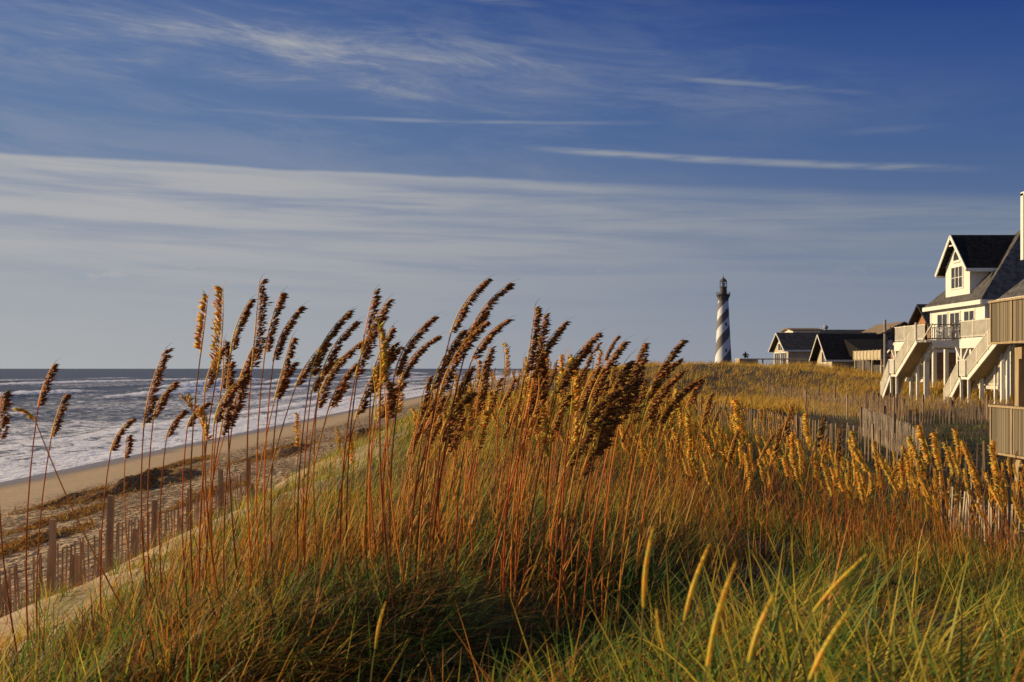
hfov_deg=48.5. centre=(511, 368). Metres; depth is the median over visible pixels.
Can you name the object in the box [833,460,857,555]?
sea oat
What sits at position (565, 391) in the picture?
sea oat
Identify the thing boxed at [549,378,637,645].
sea oat
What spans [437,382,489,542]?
sea oat
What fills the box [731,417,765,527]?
sea oat
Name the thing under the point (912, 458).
sea oat
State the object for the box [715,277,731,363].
lighthouse
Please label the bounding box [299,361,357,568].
sea oat
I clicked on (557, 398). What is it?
sea oat
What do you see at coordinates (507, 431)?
sea oat
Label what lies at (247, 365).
sea oat
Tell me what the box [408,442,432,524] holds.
sea oat
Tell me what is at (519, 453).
sea oat
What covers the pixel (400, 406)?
sea oat
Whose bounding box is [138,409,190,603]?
sea oat
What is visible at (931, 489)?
sea oat
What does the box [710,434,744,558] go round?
sea oat
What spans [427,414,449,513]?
sea oat
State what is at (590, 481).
sea oat
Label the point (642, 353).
sea oat
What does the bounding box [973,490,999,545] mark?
sea oat
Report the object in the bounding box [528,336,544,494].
sea oat
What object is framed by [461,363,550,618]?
sea oat
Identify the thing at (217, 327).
sea oat
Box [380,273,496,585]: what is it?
sea oat
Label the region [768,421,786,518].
sea oat
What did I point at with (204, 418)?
sea oat
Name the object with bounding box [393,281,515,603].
sea oat
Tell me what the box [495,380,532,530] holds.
sea oat
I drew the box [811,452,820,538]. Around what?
sea oat
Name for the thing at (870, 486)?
sea oat
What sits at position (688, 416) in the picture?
sea oat
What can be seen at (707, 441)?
sea oat
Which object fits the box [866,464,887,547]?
sea oat
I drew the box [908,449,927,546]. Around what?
sea oat
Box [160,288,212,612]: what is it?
sea oat
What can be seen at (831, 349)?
beach house
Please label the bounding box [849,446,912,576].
sea oat
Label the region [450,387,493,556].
sea oat
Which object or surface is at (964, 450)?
sea oat
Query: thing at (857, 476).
sea oat
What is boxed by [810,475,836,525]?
sea oat
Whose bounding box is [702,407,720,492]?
sea oat
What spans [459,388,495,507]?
sea oat
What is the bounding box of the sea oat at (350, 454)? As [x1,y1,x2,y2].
[328,430,360,569]
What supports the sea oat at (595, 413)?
on the sand ground at (72, 480)
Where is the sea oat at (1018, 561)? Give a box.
[1006,539,1023,589]
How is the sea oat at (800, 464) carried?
on the sand ground at (72, 480)
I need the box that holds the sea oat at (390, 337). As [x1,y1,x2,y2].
[355,320,398,573]
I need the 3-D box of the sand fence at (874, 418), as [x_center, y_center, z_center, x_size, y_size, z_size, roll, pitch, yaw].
[12.436,2.125,37.651,0.247,1.858,15.095,0,0,11]
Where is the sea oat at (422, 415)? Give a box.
[395,400,427,527]
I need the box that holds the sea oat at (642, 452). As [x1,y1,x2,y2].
[633,435,648,493]
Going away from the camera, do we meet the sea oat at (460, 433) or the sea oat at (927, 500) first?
the sea oat at (460, 433)
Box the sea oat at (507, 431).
[482,413,516,520]
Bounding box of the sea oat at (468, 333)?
[401,312,491,580]
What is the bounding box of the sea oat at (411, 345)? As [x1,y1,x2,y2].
[360,312,441,580]
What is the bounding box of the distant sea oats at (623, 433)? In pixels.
[411,360,1023,566]
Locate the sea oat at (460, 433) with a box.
[431,422,465,550]
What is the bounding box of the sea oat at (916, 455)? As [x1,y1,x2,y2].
[906,431,976,582]
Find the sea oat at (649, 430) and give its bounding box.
[639,404,660,515]
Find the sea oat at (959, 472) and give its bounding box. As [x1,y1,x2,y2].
[949,446,982,547]
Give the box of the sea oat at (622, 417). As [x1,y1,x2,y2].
[591,377,641,633]
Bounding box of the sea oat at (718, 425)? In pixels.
[716,422,734,485]
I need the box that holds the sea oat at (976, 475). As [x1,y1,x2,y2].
[965,453,1022,572]
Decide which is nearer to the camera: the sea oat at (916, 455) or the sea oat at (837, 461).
the sea oat at (837, 461)
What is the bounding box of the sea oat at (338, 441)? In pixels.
[334,426,341,519]
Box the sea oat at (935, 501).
[932,495,942,554]
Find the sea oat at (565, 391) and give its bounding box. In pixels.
[529,363,570,484]
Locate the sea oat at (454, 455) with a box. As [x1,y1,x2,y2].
[449,381,462,510]
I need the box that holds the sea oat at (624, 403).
[506,368,644,662]
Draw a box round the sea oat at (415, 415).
[398,410,417,493]
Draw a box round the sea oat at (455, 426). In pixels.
[428,409,464,579]
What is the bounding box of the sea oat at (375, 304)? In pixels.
[330,287,381,571]
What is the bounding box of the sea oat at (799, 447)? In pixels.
[796,439,812,524]
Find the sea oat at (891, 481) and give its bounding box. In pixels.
[885,470,929,568]
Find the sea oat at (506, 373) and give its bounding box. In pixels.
[478,342,510,499]
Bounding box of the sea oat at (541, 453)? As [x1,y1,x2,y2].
[516,403,549,536]
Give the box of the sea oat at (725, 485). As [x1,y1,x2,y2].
[710,446,737,508]
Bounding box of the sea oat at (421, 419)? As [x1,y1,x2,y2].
[397,396,428,508]
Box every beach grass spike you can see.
[311,489,334,620]
[329,510,357,596]
[370,602,385,681]
[638,526,653,681]
[655,609,668,681]
[673,544,709,681]
[703,559,736,681]
[744,593,774,681]
[789,553,866,681]
[808,610,848,681]
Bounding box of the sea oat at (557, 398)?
[526,375,571,568]
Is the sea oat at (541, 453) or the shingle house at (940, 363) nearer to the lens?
the sea oat at (541, 453)
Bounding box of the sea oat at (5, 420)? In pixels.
[0,389,38,664]
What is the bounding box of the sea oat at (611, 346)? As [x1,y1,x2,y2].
[591,333,620,506]
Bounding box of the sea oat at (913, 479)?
[909,464,935,557]
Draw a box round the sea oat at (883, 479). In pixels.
[877,478,886,524]
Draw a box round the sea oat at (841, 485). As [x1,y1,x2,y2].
[838,473,863,546]
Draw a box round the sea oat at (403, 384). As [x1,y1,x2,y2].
[363,376,411,573]
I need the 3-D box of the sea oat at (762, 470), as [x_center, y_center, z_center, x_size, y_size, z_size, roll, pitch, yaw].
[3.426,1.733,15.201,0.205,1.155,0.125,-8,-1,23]
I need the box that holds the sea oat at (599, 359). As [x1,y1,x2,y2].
[558,343,606,511]
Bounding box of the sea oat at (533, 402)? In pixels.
[472,354,542,637]
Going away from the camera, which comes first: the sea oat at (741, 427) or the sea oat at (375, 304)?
the sea oat at (375, 304)
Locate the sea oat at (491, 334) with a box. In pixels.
[423,319,513,589]
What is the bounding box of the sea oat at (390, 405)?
[372,372,409,606]
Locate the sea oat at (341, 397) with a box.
[284,380,351,527]
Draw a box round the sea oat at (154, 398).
[119,344,174,612]
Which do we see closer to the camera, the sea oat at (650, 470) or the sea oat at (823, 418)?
the sea oat at (823, 418)
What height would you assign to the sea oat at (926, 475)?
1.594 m
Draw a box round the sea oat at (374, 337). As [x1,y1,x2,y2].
[306,293,395,591]
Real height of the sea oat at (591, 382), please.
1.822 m
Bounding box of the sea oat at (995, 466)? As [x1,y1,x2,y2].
[991,458,1000,556]
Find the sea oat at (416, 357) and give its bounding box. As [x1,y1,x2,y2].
[358,331,448,584]
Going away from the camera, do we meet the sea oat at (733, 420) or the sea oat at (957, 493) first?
the sea oat at (957, 493)
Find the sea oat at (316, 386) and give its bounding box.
[274,357,351,574]
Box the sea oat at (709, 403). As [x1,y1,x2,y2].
[688,393,714,522]
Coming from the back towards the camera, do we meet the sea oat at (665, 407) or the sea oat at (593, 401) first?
the sea oat at (665, 407)
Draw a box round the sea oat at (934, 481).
[921,464,937,550]
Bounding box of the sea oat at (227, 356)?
[211,337,234,606]
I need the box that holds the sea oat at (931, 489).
[912,476,938,541]
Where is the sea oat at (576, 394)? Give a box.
[524,346,589,636]
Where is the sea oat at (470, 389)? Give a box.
[434,384,472,506]
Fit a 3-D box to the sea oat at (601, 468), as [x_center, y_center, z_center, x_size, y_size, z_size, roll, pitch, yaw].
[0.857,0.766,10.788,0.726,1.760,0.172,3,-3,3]
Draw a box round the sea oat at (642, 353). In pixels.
[563,337,650,663]
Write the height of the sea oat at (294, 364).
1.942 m
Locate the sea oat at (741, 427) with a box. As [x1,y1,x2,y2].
[731,394,755,564]
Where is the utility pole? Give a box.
[883,320,901,373]
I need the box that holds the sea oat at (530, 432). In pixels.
[511,413,533,527]
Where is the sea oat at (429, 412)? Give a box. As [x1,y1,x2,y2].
[377,389,442,525]
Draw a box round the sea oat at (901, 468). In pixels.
[896,457,917,569]
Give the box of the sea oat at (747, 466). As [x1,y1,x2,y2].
[739,453,749,560]
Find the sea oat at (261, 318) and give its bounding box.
[224,274,273,588]
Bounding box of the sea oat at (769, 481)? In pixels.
[767,469,770,541]
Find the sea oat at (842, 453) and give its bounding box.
[815,448,844,516]
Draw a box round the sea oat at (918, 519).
[907,475,926,548]
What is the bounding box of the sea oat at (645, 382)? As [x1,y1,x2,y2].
[598,377,648,541]
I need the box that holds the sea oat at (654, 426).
[637,411,661,534]
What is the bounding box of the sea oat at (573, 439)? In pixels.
[550,391,601,514]
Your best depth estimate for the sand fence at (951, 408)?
54.22 m
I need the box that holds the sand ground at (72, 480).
[0,364,1023,681]
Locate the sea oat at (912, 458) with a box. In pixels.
[899,444,920,555]
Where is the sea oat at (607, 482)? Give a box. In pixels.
[582,371,643,576]
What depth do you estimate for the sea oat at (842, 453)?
17.33 m
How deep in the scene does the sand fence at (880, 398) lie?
61.14 m
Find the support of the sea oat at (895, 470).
on the sand ground at (72, 480)
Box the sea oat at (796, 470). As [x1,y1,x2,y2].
[790,453,810,567]
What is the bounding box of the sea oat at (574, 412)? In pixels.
[556,355,592,497]
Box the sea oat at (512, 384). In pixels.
[464,378,517,508]
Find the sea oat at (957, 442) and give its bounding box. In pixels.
[935,426,975,539]
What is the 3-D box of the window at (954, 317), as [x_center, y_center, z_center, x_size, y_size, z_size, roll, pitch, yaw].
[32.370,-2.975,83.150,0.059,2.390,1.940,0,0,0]
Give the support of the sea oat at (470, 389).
on the sand ground at (72, 480)
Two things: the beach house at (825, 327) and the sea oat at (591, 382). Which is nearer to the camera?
the sea oat at (591, 382)
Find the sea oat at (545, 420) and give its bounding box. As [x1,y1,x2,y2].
[499,395,577,664]
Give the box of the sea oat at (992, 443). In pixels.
[989,438,1000,539]
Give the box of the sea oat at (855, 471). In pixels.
[850,463,859,547]
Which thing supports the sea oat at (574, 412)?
on the sand ground at (72, 480)
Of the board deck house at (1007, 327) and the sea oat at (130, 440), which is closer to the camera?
the sea oat at (130, 440)
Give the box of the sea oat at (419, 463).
[409,396,431,506]
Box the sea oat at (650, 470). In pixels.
[648,458,651,498]
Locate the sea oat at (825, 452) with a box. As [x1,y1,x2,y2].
[805,436,829,522]
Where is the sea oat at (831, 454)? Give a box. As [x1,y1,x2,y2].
[828,442,836,508]
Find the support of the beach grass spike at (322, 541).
on the sand ground at (72, 480)
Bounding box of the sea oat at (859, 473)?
[851,457,868,518]
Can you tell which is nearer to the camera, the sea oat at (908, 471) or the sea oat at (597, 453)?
the sea oat at (597, 453)
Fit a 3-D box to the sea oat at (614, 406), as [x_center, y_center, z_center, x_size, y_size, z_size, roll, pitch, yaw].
[0.379,0.953,6.605,0.742,2.135,0.165,0,0,-16]
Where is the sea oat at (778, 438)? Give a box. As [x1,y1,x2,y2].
[745,421,783,585]
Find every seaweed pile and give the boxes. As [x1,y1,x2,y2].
[0,500,116,536]
[0,519,96,557]
[1,483,114,516]
[29,465,218,515]
[123,454,215,477]
[161,479,245,512]
[219,441,316,466]
[323,426,383,443]
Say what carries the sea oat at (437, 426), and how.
on the sand ground at (72, 480)
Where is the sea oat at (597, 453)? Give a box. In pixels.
[535,412,616,669]
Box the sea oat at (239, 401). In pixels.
[192,379,251,604]
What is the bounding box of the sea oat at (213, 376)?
[181,343,230,607]
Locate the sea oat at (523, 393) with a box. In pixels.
[474,352,530,537]
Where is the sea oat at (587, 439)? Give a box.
[505,411,607,660]
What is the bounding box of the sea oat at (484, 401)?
[453,399,485,509]
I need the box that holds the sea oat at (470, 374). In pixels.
[423,364,475,578]
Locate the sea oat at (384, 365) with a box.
[378,317,434,645]
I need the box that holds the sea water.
[0,369,532,481]
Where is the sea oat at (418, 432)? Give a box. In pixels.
[371,420,425,565]
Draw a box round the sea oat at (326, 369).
[269,316,364,585]
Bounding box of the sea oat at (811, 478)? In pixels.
[797,452,831,516]
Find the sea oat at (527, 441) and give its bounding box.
[521,397,539,494]
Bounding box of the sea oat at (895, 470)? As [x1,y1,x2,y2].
[864,457,903,563]
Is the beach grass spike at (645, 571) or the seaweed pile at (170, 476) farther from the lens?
the seaweed pile at (170, 476)
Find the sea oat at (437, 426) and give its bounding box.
[384,409,445,554]
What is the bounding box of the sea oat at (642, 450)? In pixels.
[622,432,657,552]
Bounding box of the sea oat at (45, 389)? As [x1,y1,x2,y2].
[1,358,59,658]
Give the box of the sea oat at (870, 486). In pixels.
[851,470,873,570]
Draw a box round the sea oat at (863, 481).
[857,471,869,559]
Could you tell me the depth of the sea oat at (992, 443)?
18.71 m
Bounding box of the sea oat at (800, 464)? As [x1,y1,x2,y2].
[793,456,804,532]
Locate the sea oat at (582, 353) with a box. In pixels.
[494,327,607,659]
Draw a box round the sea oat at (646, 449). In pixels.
[643,440,662,510]
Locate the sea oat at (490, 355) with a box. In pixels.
[442,346,497,554]
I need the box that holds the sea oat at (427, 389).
[383,375,434,574]
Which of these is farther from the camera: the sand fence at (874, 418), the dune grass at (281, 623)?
the sand fence at (874, 418)
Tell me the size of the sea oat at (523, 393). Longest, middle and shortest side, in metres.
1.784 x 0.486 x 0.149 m
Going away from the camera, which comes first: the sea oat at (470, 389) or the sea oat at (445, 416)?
the sea oat at (445, 416)
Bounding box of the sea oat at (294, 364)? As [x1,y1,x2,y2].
[250,361,301,582]
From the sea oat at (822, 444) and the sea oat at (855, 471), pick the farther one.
the sea oat at (822, 444)
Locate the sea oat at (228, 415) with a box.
[178,356,236,602]
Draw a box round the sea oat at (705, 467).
[702,462,732,545]
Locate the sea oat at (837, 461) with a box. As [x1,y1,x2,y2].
[810,422,851,572]
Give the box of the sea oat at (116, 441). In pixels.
[94,414,138,625]
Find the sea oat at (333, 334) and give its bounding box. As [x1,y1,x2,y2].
[269,305,357,580]
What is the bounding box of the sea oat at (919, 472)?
[910,459,934,551]
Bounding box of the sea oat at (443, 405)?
[425,394,449,508]
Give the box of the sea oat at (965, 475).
[955,469,969,548]
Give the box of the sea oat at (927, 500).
[923,494,938,532]
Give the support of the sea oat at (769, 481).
on the sand ground at (72, 480)
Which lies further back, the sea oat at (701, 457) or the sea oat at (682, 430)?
the sea oat at (682, 430)
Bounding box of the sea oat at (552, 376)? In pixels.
[509,366,558,521]
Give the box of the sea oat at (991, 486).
[984,484,995,567]
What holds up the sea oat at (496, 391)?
on the sand ground at (72, 480)
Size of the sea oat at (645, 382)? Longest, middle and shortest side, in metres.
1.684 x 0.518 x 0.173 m
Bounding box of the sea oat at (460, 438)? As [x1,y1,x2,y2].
[439,436,461,501]
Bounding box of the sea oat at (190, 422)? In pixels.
[168,399,214,594]
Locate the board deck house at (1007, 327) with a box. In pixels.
[988,191,1023,498]
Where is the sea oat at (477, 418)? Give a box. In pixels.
[467,359,492,510]
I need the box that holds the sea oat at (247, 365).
[223,346,258,595]
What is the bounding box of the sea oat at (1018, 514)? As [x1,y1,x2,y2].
[1011,497,1023,528]
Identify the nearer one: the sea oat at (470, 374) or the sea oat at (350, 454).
the sea oat at (470, 374)
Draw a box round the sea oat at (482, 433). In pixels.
[431,403,489,602]
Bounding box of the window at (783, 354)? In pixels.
[781,352,786,364]
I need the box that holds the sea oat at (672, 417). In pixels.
[609,384,681,591]
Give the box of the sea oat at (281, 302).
[254,291,289,584]
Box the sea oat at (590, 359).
[536,339,602,504]
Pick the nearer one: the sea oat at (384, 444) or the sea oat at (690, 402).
the sea oat at (384, 444)
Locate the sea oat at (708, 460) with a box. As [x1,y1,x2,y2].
[706,456,711,508]
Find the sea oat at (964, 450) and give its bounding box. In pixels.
[960,437,1000,527]
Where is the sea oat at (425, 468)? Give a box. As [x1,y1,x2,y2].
[403,387,444,530]
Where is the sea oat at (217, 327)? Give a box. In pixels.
[198,281,232,599]
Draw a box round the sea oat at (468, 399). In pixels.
[421,389,478,598]
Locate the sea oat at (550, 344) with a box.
[485,319,571,656]
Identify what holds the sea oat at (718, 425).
on the sand ground at (72, 480)
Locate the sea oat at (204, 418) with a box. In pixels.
[179,393,247,599]
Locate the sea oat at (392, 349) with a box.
[313,340,399,571]
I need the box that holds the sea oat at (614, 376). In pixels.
[579,347,634,528]
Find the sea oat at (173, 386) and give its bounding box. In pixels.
[121,380,180,612]
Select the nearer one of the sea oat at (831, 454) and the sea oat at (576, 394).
the sea oat at (576, 394)
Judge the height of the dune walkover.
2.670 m
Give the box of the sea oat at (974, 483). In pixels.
[968,460,988,562]
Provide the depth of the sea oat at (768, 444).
14.31 m
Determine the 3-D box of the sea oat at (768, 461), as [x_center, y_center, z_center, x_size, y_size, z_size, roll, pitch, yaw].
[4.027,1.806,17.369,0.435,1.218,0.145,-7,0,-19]
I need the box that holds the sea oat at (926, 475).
[919,454,941,542]
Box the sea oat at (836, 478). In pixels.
[821,466,838,568]
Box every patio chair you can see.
[936,326,948,339]
[948,327,957,339]
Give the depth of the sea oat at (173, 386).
7.61 m
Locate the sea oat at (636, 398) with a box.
[609,355,657,565]
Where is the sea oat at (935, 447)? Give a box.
[929,429,948,561]
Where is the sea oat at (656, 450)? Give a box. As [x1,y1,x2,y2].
[654,446,668,514]
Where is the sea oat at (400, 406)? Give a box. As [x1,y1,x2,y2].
[357,366,406,553]
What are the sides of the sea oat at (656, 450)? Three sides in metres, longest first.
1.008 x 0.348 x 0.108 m
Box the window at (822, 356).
[821,351,826,362]
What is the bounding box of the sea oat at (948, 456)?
[942,439,979,562]
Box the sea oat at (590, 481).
[574,380,618,550]
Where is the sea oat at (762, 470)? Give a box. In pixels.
[756,459,779,528]
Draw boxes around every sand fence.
[0,457,250,617]
[1,574,12,610]
[2,483,254,616]
[695,397,985,480]
[767,384,1005,420]
[805,391,1012,424]
[860,406,923,464]
[866,390,904,419]
[939,469,1023,552]
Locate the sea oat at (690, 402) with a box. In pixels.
[639,376,704,525]
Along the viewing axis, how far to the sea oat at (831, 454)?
18.94 m
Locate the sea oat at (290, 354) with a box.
[221,334,298,578]
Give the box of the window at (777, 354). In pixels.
[774,352,780,365]
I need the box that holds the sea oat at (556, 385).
[471,349,592,637]
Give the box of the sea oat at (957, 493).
[942,482,959,566]
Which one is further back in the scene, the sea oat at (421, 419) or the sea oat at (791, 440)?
the sea oat at (791, 440)
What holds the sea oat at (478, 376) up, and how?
on the sand ground at (72, 480)
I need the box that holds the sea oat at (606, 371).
[523,335,632,668]
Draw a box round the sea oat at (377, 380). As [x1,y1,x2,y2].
[341,359,389,594]
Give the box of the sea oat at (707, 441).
[699,427,746,547]
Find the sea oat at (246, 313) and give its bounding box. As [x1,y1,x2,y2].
[224,293,257,595]
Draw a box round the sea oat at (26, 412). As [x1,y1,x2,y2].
[12,406,143,617]
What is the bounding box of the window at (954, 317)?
[949,311,960,339]
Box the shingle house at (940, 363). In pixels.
[887,341,955,383]
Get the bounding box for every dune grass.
[0,439,1023,681]
[569,358,1014,416]
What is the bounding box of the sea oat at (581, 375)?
[539,366,585,517]
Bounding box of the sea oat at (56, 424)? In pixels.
[5,388,70,643]
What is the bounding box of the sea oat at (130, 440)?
[107,433,134,589]
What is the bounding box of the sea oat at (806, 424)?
[790,411,826,546]
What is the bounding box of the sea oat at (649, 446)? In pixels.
[639,411,654,490]
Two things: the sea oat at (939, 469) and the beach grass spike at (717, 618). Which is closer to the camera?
the beach grass spike at (717, 618)
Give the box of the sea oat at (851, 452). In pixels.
[841,438,874,540]
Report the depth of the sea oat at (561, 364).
9.57 m
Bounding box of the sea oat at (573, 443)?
[523,413,581,603]
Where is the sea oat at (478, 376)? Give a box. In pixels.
[449,359,482,501]
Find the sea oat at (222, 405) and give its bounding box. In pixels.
[189,373,251,610]
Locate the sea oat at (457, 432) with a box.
[430,416,465,553]
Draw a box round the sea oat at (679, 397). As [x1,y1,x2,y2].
[576,377,703,636]
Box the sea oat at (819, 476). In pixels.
[802,418,838,532]
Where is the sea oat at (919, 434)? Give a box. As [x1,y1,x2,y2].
[915,425,943,575]
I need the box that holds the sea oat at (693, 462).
[689,455,710,562]
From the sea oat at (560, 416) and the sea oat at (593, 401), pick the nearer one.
the sea oat at (560, 416)
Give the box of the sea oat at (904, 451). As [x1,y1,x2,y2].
[878,444,910,564]
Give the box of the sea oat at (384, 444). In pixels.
[376,382,396,501]
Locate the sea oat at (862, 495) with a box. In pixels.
[857,482,871,581]
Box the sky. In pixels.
[0,0,1023,368]
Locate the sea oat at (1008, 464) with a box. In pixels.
[1006,457,1022,546]
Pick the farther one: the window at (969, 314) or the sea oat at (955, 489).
the window at (969, 314)
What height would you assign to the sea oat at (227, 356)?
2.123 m
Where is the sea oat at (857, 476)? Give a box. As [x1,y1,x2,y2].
[849,471,875,564]
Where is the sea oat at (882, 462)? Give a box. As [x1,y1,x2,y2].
[877,453,911,545]
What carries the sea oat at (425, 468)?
on the sand ground at (72, 480)
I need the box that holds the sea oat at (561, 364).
[514,349,567,541]
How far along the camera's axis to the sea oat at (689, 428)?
10.08 m
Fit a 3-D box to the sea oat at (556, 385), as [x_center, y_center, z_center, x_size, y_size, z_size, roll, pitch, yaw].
[0.124,0.877,7.468,0.859,2.072,0.120,0,0,-4]
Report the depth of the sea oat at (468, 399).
7.01 m
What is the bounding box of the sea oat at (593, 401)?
[547,396,600,590]
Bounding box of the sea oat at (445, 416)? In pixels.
[418,411,447,550]
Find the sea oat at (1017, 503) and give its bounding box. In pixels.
[1007,467,1023,544]
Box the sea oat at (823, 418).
[796,415,826,542]
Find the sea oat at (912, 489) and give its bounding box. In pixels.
[906,476,917,535]
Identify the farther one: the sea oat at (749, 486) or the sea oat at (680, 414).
the sea oat at (680, 414)
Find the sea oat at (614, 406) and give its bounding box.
[514,354,636,663]
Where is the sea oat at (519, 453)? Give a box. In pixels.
[486,381,542,512]
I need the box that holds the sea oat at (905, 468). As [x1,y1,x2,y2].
[885,448,909,532]
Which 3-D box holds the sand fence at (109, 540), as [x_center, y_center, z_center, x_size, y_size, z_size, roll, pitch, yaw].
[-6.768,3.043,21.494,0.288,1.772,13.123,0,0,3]
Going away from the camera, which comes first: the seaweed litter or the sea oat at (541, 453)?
the sea oat at (541, 453)
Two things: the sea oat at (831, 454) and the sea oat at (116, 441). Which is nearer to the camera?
the sea oat at (116, 441)
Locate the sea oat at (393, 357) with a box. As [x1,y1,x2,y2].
[344,344,403,571]
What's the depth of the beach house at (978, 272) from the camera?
80.40 m
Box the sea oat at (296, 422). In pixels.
[267,407,301,545]
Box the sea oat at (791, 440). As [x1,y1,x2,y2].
[786,433,801,521]
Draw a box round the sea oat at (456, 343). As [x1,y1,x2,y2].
[379,326,467,576]
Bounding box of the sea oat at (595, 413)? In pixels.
[528,384,632,662]
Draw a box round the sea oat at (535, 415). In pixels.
[495,379,542,568]
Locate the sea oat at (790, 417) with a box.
[748,401,795,565]
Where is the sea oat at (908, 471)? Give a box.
[891,446,934,564]
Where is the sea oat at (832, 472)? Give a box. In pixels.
[829,467,861,541]
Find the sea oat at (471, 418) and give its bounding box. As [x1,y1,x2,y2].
[434,386,478,607]
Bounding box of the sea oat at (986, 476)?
[984,472,998,551]
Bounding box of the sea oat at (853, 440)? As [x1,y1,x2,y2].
[849,431,884,553]
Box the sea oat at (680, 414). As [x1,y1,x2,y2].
[662,403,696,503]
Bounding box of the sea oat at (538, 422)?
[503,409,545,558]
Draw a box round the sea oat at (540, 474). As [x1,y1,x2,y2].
[526,412,558,520]
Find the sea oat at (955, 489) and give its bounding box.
[954,452,964,531]
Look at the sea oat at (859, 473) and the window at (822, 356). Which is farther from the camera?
the window at (822, 356)
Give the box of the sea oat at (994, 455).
[987,445,1012,558]
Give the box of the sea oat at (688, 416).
[684,411,719,526]
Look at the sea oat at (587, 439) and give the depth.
6.67 m
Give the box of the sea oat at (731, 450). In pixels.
[712,430,739,544]
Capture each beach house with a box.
[768,332,876,365]
[780,328,822,331]
[809,334,893,370]
[820,325,864,331]
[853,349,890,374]
[863,321,907,340]
[880,230,1023,400]
[907,304,955,366]
[943,279,1023,404]
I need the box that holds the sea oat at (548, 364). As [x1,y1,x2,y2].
[535,355,574,512]
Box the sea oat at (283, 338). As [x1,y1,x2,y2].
[236,303,308,595]
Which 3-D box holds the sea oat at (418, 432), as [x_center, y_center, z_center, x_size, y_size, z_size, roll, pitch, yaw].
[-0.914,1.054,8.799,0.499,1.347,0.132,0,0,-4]
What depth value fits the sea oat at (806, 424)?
13.13 m
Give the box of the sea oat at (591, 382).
[512,363,602,599]
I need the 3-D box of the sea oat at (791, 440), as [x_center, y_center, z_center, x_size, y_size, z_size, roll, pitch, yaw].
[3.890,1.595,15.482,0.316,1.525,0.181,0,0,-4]
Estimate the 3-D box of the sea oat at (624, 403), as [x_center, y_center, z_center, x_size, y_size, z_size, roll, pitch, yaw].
[0.344,1.009,6.845,0.820,2.078,0.168,3,2,-1]
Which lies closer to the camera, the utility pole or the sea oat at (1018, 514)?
the sea oat at (1018, 514)
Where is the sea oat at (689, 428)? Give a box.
[660,421,707,561]
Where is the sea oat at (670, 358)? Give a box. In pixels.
[575,336,688,646]
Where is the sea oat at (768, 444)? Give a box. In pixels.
[735,432,774,530]
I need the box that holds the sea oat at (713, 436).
[710,428,725,487]
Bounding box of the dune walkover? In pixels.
[735,358,808,366]
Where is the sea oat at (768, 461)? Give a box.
[765,451,784,516]
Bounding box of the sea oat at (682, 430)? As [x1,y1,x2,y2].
[675,412,686,478]
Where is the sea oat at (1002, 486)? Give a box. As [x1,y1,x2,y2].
[995,479,1013,569]
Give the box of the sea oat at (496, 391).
[459,376,503,545]
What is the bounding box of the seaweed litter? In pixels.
[3,420,384,604]
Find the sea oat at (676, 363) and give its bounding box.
[582,356,686,654]
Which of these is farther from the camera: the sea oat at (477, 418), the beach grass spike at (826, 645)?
the sea oat at (477, 418)
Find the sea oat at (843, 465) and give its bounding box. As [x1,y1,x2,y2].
[837,455,847,522]
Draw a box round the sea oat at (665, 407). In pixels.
[655,390,671,483]
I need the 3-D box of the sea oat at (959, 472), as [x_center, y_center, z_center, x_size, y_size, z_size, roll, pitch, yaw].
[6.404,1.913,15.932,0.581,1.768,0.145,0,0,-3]
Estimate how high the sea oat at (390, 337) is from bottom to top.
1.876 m
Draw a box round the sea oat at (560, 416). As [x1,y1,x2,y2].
[493,388,574,616]
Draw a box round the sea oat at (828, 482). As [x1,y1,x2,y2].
[823,469,850,561]
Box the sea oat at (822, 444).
[818,430,835,521]
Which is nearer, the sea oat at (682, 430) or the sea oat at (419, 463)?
the sea oat at (419, 463)
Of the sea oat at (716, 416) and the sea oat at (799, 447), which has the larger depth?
the sea oat at (716, 416)
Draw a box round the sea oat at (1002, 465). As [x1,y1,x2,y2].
[1000,460,1005,529]
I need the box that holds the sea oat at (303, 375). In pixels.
[247,343,331,589]
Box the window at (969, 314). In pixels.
[963,309,974,320]
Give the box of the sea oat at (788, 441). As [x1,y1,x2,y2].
[780,429,801,521]
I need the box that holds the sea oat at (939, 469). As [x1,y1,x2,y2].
[932,449,959,548]
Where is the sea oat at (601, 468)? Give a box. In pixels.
[575,366,636,517]
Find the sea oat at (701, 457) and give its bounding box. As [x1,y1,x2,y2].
[699,449,723,509]
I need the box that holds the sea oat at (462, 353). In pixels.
[403,316,492,595]
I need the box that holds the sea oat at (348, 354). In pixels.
[298,340,364,570]
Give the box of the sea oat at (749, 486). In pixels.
[731,466,752,558]
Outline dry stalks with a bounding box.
[113,393,1023,657]
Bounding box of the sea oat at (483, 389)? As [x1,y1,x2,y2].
[446,360,490,599]
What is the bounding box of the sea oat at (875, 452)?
[871,438,898,561]
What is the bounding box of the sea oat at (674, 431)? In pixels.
[670,427,696,523]
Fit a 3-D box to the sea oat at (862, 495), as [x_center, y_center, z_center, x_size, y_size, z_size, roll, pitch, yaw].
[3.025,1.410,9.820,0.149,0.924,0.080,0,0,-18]
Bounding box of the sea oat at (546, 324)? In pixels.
[510,311,551,649]
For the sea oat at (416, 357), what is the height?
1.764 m
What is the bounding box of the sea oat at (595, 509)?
[569,394,627,583]
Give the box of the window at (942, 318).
[937,312,947,339]
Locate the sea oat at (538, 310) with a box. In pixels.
[470,298,543,644]
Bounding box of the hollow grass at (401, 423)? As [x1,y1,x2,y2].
[140,388,1023,566]
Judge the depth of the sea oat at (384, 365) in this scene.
6.38 m
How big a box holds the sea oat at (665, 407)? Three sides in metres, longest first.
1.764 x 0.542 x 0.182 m
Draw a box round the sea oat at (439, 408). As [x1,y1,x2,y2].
[356,397,445,566]
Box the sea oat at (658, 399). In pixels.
[591,371,686,635]
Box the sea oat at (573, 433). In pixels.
[542,369,603,528]

